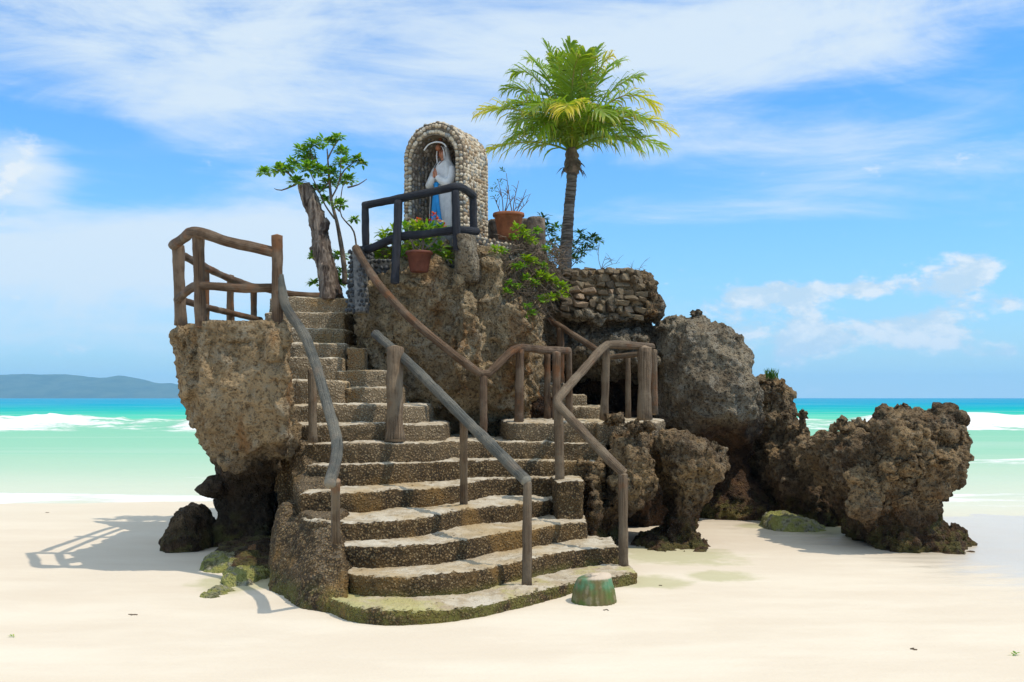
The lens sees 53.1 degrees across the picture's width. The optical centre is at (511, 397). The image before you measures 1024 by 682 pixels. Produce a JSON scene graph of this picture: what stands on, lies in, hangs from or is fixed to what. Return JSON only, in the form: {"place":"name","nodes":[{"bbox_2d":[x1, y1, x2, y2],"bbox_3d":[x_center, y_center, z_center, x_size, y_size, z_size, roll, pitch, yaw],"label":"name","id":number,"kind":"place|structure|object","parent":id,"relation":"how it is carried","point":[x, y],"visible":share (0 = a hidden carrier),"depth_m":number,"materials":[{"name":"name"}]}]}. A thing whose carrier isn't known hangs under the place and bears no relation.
{"place":"outdoors","nodes":[
{"label":"outdoors","id":0,"kind":"place"},
{"bbox_2d":[0,374,179,397],"bbox_3d":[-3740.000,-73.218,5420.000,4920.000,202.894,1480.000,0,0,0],"label":"hills","id":1,"kind":"structure","parent":0,"point":[42,386],"depth_m":4913.51,"materials":[{"name":"blue"}]},
{"bbox_2d":[0,501,1023,681],"bbox_3d":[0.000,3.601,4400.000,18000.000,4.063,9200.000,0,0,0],"label":"sand ground","id":2,"kind":"structure","parent":0,"point":[745,601],"depth_m":7.37,"materials":[{"name":"beige sand"}]},
{"bbox_2d":[158,502,215,552],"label":"rock","id":3,"kind":"object","parent":2,"relation":"on","point":[189,528],"visible":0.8,"depth_m":10.76,"materials":[{"name":"black stone"}]},
{"bbox_2d":[200,585,234,597],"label":"rock","id":4,"kind":"object","parent":2,"relation":"on","point":[215,591],"visible":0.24,"depth_m":8.43,"materials":[{"name":"stone"}]},
{"bbox_2d":[199,550,236,572],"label":"rock","id":5,"kind":"object","parent":2,"relation":"on","point":[217,561],"visible":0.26,"depth_m":9.59,"materials":[{"name":"stone"}]},
{"bbox_2d":[169,318,301,546],"bbox_3d":[-3.016,0.597,10.868,1.226,2.738,3.615,0,0,-19],"label":"rock outcrop","id":6,"kind":"object","parent":2,"relation":"on","point":[237,402],"visible":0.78,"depth_m":9.48,"materials":[{"name":"stone"}]},
{"bbox_2d":[184,320,290,362],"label":"platform","id":7,"kind":"structure","parent":6,"relation":"on","point":[244,331],"depth_m":9.31,"materials":[{"name":"stone"}]},
{"bbox_2d":[168,227,319,327],"bbox_3d":[-2.919,-1.039,11.609,1.252,1.074,4.764,0,0,-5],"label":"railing","id":8,"kind":"object","parent":7,"relation":"on","point":[201,285],"visible":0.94,"depth_m":9.38,"materials":[{"name":"brown wood"}]},
{"bbox_2d":[215,534,270,568],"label":"rock","id":9,"kind":"object","parent":2,"relation":"on","point":[250,550],"visible":0.3,"depth_m":10.02,"materials":[{"name":"stone"}]},
{"bbox_2d":[220,565,269,586],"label":"rock","id":10,"kind":"object","parent":2,"relation":"on","point":[239,575],"visible":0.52,"depth_m":8.95,"materials":[{"name":"stone"}]},
{"bbox_2d":[269,491,277,530],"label":"rock outcrop","id":11,"kind":"object","parent":2,"relation":"on","point":[274,508],"visible":0.02,"depth_m":11.63,"materials":[{"name":"black stone"}]},
{"bbox_2d":[354,239,546,436],"bbox_3d":[-0.797,0.055,12.791,2.500,4.189,3.380,0,0,0],"label":"rock outcrop","id":12,"kind":"object","parent":2,"relation":"on","point":[476,325],"visible":0.45,"depth_m":11.53,"materials":[{"name":"stone"}]},
{"bbox_2d":[345,247,374,313],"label":"pebbled pillar","id":13,"kind":"structure","parent":12,"relation":"on","point":[357,294],"depth_m":11.65,"materials":[{"name":"grey stone"}]},
{"bbox_2d":[370,222,408,258],"bbox_3d":[-1.510,-1.868,12.356,0.571,0.531,0.346,0,0,0],"label":"green shrub","id":14,"kind":"object","parent":12,"relation":"on","point":[382,235],"visible":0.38,"depth_m":12.31,"materials":[{"name":"green plant"}]},
{"bbox_2d":[370,259,454,273],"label":"pebbled wall","id":15,"kind":"structure","parent":12,"relation":"on","point":[378,266],"depth_m":11.98,"materials":[{"name":"grey stone"}]},
{"bbox_2d":[405,250,432,272],"bbox_3d":[-1.023,-1.500,11.300,0.307,0.226,0.307,0,0,0],"label":"flowerpot","id":16,"kind":"object","parent":12,"relation":"on","point":[419,261],"visible":1,"depth_m":11.20,"materials":[{"name":"ceramic"}]},
{"bbox_2d":[392,211,454,263],"bbox_3d":[-0.997,-1.856,11.601,0.784,0.609,0.689,0,0,0],"label":"potted plant","id":17,"kind":"object","parent":12,"relation":"on","point":[413,244],"visible":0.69,"depth_m":11.68,"materials":[{"name":"green plant"}]},
{"bbox_2d":[425,235,452,249],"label":"plinth","id":18,"kind":"structure","parent":12,"relation":"on","point":[449,238],"depth_m":12.36,"materials":[{"name":"grey stone"}]},
{"bbox_2d":[425,146,454,234],"bbox_3d":[-0.841,-2.523,12.509,0.424,1.104,0.361,0,0,39],"label":"statue","id":19,"kind":"object","parent":18,"relation":"on","point":[441,174],"visible":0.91,"depth_m":12.39,"materials":[{"name":"white paint"}]},
{"bbox_2d":[404,121,488,247],"bbox_3d":[-0.812,-2.559,12.640,0.849,1.577,0.681,0,0,25],"label":"shrine niche","id":20,"kind":"object","parent":12,"relation":"on","point":[468,155],"visible":0.52,"depth_m":12.49,"materials":[{"name":"beige stone"}]},
{"bbox_2d":[424,141,446,150],"bbox_3d":[-0.930,-3.055,12.397,0.324,0.100,0.018,0,0,25],"label":"light tube","id":21,"kind":"object","parent":20,"relation":"attached to","point":[434,142],"visible":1,"depth_m":12.39,"materials":[{"name":"white paint"}]},
{"bbox_2d":[435,138,441,150],"bbox_3d":[-0.890,-3.079,12.444,0.080,0.169,0.087,0,0,0],"label":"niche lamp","id":22,"kind":"object","parent":20,"relation":"attached to","point":[438,147],"visible":1,"depth_m":12.42,"materials":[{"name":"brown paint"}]},
{"bbox_2d":[452,233,481,283],"bbox_3d":[-0.505,-1.542,11.652,0.351,0.521,1.100,0,0,0],"label":"cement footing","id":23,"kind":"object","parent":12,"relation":"on","point":[467,265],"visible":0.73,"depth_m":11.26,"materials":[{"name":"grey stone"}]},
{"bbox_2d":[359,183,479,283],"bbox_3d":[-1.094,-1.823,11.501,1.473,1.146,0.698,0,0,0],"label":"railing","id":24,"kind":"object","parent":23,"relation":"on","point":[396,237],"visible":0.96,"depth_m":11.35,"materials":[{"name":"black metal"}]},
{"bbox_2d":[474,235,525,272],"bbox_3d":[-0.146,-1.715,12.304,0.614,0.468,0.569,0,0,9],"label":"pebbled ledge","id":25,"kind":"object","parent":12,"relation":"on","point":[483,241],"visible":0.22,"depth_m":12.08,"materials":[{"name":"grey stone"}]},
{"bbox_2d":[493,211,524,240],"bbox_3d":[-0.041,-2.069,12.350,0.385,0.309,0.385,0,0,0],"label":"flowerpot","id":26,"kind":"object","parent":25,"relation":"on","point":[504,220],"visible":0.95,"depth_m":12.22,"materials":[{"name":"ceramic"}]},
{"bbox_2d":[489,166,529,210],"bbox_3d":[-0.027,-2.495,12.414,0.517,0.663,0.339,0,0,0],"label":"bare shrub","id":27,"kind":"object","parent":26,"relation":"on","point":[521,201],"visible":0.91,"depth_m":12.35,"materials":[{"name":"brown plant"}]},
{"bbox_2d":[488,216,546,282],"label":"earth block","id":28,"kind":"structure","parent":12,"relation":"on","point":[531,222],"depth_m":12.66,"materials":[{"name":"brown stone"}]},
{"bbox_2d":[488,220,576,324],"bbox_3d":[0.220,-1.415,12.014,1.413,1.290,0.594,0,0,-41],"label":"creeper","id":29,"kind":"object","parent":12,"relation":"hanging from","point":[540,268],"visible":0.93,"depth_m":11.95,"materials":[{"name":"green plant"}]},
{"bbox_2d":[265,296,636,625],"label":"staircase","id":30,"kind":"structure","parent":2,"relation":"on","point":[419,544],"depth_m":9.22,"materials":[{"name":"stone"}]},
{"bbox_2d":[278,274,342,543],"bbox_3d":[-1.722,-0.010,8.631,0.434,2.256,2.339,0,0,-17],"label":"railing","id":31,"kind":"object","parent":30,"relation":"on","point":[316,381],"visible":1,"depth_m":8.83,"materials":[{"name":"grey wood"}]},
{"bbox_2d":[298,182,343,299],"bbox_3d":[-2.418,-1.961,12.950,0.587,1.518,0.585,0,0,0],"label":"dead tree","id":32,"kind":"object","parent":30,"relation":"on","point":[330,287],"visible":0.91,"depth_m":12.81,"materials":[{"name":"brown wood"}]},
{"bbox_2d":[255,132,367,287],"bbox_3d":[-2.531,-2.404,12.992,1.457,2.011,0.720,0,0,0],"label":"sapling","id":33,"kind":"object","parent":32,"relation":"attached to","point":[309,165],"visible":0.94,"depth_m":12.98,"materials":[{"name":"green plant"}]},
{"bbox_2d":[371,330,531,585],"bbox_3d":[-0.610,0.387,9.562,0.480,2.233,3.290,0,0,-34],"label":"railing","id":34,"kind":"object","parent":30,"relation":"on","point":[398,358],"visible":0.98,"depth_m":9.44,"materials":[{"name":"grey wood"}]},
{"bbox_2d":[498,417,664,445],"bbox_3d":[0.828,0.680,12.313,2.078,0.903,2.620,0,0,0],"label":"landing","id":35,"kind":"object","parent":30,"relation":"on","point":[540,429],"visible":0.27,"depth_m":11.17,"materials":[{"name":"stone"}]},
{"bbox_2d":[352,244,572,431],"bbox_3d":[-0.392,-0.626,11.460,2.656,2.202,1.054,0,0,-17],"label":"railing","id":36,"kind":"object","parent":35,"relation":"on","point":[519,350],"visible":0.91,"depth_m":11.27,"materials":[{"name":"brown wood"}]},
{"bbox_2d":[539,361,599,418],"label":"back staircase","id":37,"kind":"structure","parent":35,"relation":"on","point":[582,409],"depth_m":12.92,"materials":[{"name":"concrete"}]},
{"bbox_2d":[547,317,597,382],"bbox_3d":[0.760,-0.624,13.080,0.134,0.876,0.868,0,0,-44],"label":"railing","id":38,"kind":"object","parent":37,"relation":"on","point":[561,328],"visible":0.75,"depth_m":13.15,"materials":[{"name":"brown wood"}]},
{"bbox_2d":[553,340,657,566],"bbox_3d":[1.065,0.446,11.086,0.867,2.174,3.993,0,0,13],"label":"railing","id":39,"kind":"object","parent":30,"relation":"on","point":[645,354],"visible":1,"depth_m":10.90,"materials":[{"name":"brown wood"}]},
{"bbox_2d":[571,572,616,605],"bbox_3d":[0.642,1.509,8.020,0.360,0.282,0.360,0,0,0],"label":"concrete stump","id":40,"kind":"object","parent":2,"relation":"on","point":[595,589],"visible":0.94,"depth_m":7.89,"materials":[{"name":"green concrete"}]},
{"bbox_2d":[543,355,653,417],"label":"rock outcrop","id":41,"kind":"object","parent":2,"relation":"on","point":[589,389],"visible":0.03,"depth_m":14.53,"materials":[{"name":"black stone"}]},
{"bbox_2d":[536,260,666,384],"bbox_3d":[1.134,-0.998,14.216,1.883,1.691,2.184,0,0,0],"label":"rock outcrop","id":42,"kind":"object","parent":41,"relation":"on","point":[596,328],"visible":0.44,"depth_m":13.46,"materials":[{"name":"brown stone"}]},
{"bbox_2d":[558,267,662,319],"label":"rubble wall","id":43,"kind":"structure","parent":42,"relation":"on","point":[630,285],"depth_m":13.33,"materials":[{"name":"stone"}]},
{"bbox_2d":[536,212,603,265],"bbox_3d":[0.815,-2.191,14.619,1.040,0.906,0.700,0,0,0],"label":"green shrub","id":44,"kind":"object","parent":43,"relation":"on","point":[581,236],"visible":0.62,"depth_m":14.57,"materials":[{"name":"green plant"}]},
{"bbox_2d":[471,35,679,273],"bbox_3d":[0.872,-3.353,14.146,2.885,3.401,2.282,0,0,0],"label":"palm tree","id":45,"kind":"object","parent":43,"relation":"on","point":[572,125],"visible":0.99,"depth_m":14.01,"materials":[{"name":"green plant"}]},
{"bbox_2d":[595,242,621,269],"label":"dry twigs","id":46,"kind":"object","parent":43,"relation":"on","point":[604,259],"visible":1,"depth_m":13.80,"materials":[{"name":"brown plant"}]},
{"bbox_2d":[530,395,699,526],"bbox_3d":[1.230,0.881,13.581,2.526,2.146,2.122,0,0,0],"label":"rock outcrop","id":47,"kind":"object","parent":2,"relation":"on","point":[655,511],"visible":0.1,"depth_m":12.85,"materials":[{"name":"brown stone"}]},
{"bbox_2d":[576,412,660,545],"bbox_3d":[1.104,1.065,11.738,1.033,1.841,2.602,0,0,0],"label":"coral rock","id":48,"kind":"object","parent":2,"relation":"on","point":[630,450],"visible":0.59,"depth_m":10.69,"materials":[{"name":"brown stone"}]},
{"bbox_2d":[630,428,730,551],"bbox_3d":[1.809,1.111,11.400,1.169,1.558,1.660,0,0,0],"label":"mushroom rock","id":49,"kind":"object","parent":2,"relation":"on","point":[690,469],"visible":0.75,"depth_m":10.96,"materials":[{"name":"brown stone"}]},
{"bbox_2d":[652,309,775,520],"bbox_3d":[2.766,0.281,13.987,1.878,2.974,2.736,0,0,0],"label":"boulder","id":50,"kind":"object","parent":2,"relation":"on","point":[710,389],"visible":0.66,"depth_m":13.11,"materials":[{"name":"grey stone"}]},
{"bbox_2d":[747,374,799,496],"bbox_3d":[3.708,0.728,14.688,0.788,2.161,1.392,0,0,0],"label":"rock pinnacle","id":51,"kind":"object","parent":2,"relation":"on","point":[779,408],"visible":0.41,"depth_m":14.14,"materials":[{"name":"brown stone"}]},
{"bbox_2d":[764,368,778,379],"bbox_3d":[3.687,-0.347,14.504,0.270,0.182,0.288,0,0,0],"label":"grass tuft","id":52,"kind":"object","parent":51,"relation":"on","point":[769,374],"visible":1,"depth_m":14.45,"materials":[{"name":"green plant"}]},
{"bbox_2d":[759,510,826,531],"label":"rock","id":53,"kind":"object","parent":2,"relation":"on","point":[783,521],"visible":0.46,"depth_m":12.38,"materials":[{"name":"stone"}]},
{"bbox_2d":[761,409,842,526],"bbox_3d":[3.901,0.947,13.509,1.049,1.638,1.717,0,0,0],"label":"coral rock","id":54,"kind":"object","parent":2,"relation":"on","point":[788,478],"visible":0.63,"depth_m":13.03,"materials":[{"name":"brown stone"}]},
{"bbox_2d":[803,402,977,554],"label":"coral crag","id":55,"kind":"structure","parent":2,"relation":"on","point":[891,479],"depth_m":10.71,"materials":[{"name":"brown stone"}]},
{"bbox_2d":[0,398,1023,516],"bbox_3d":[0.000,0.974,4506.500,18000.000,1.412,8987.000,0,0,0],"label":"sea water","id":56,"kind":"structure","parent":0,"point":[78,450],"depth_m":32.77,"materials":[{"name":"teal liquid"}]},
{"bbox_2d":[0,0,1023,397],"label":"sky","id":57,"kind":"structure","parent":0,"point":[840,189],"materials":[{"name":"blue"}]}
]}

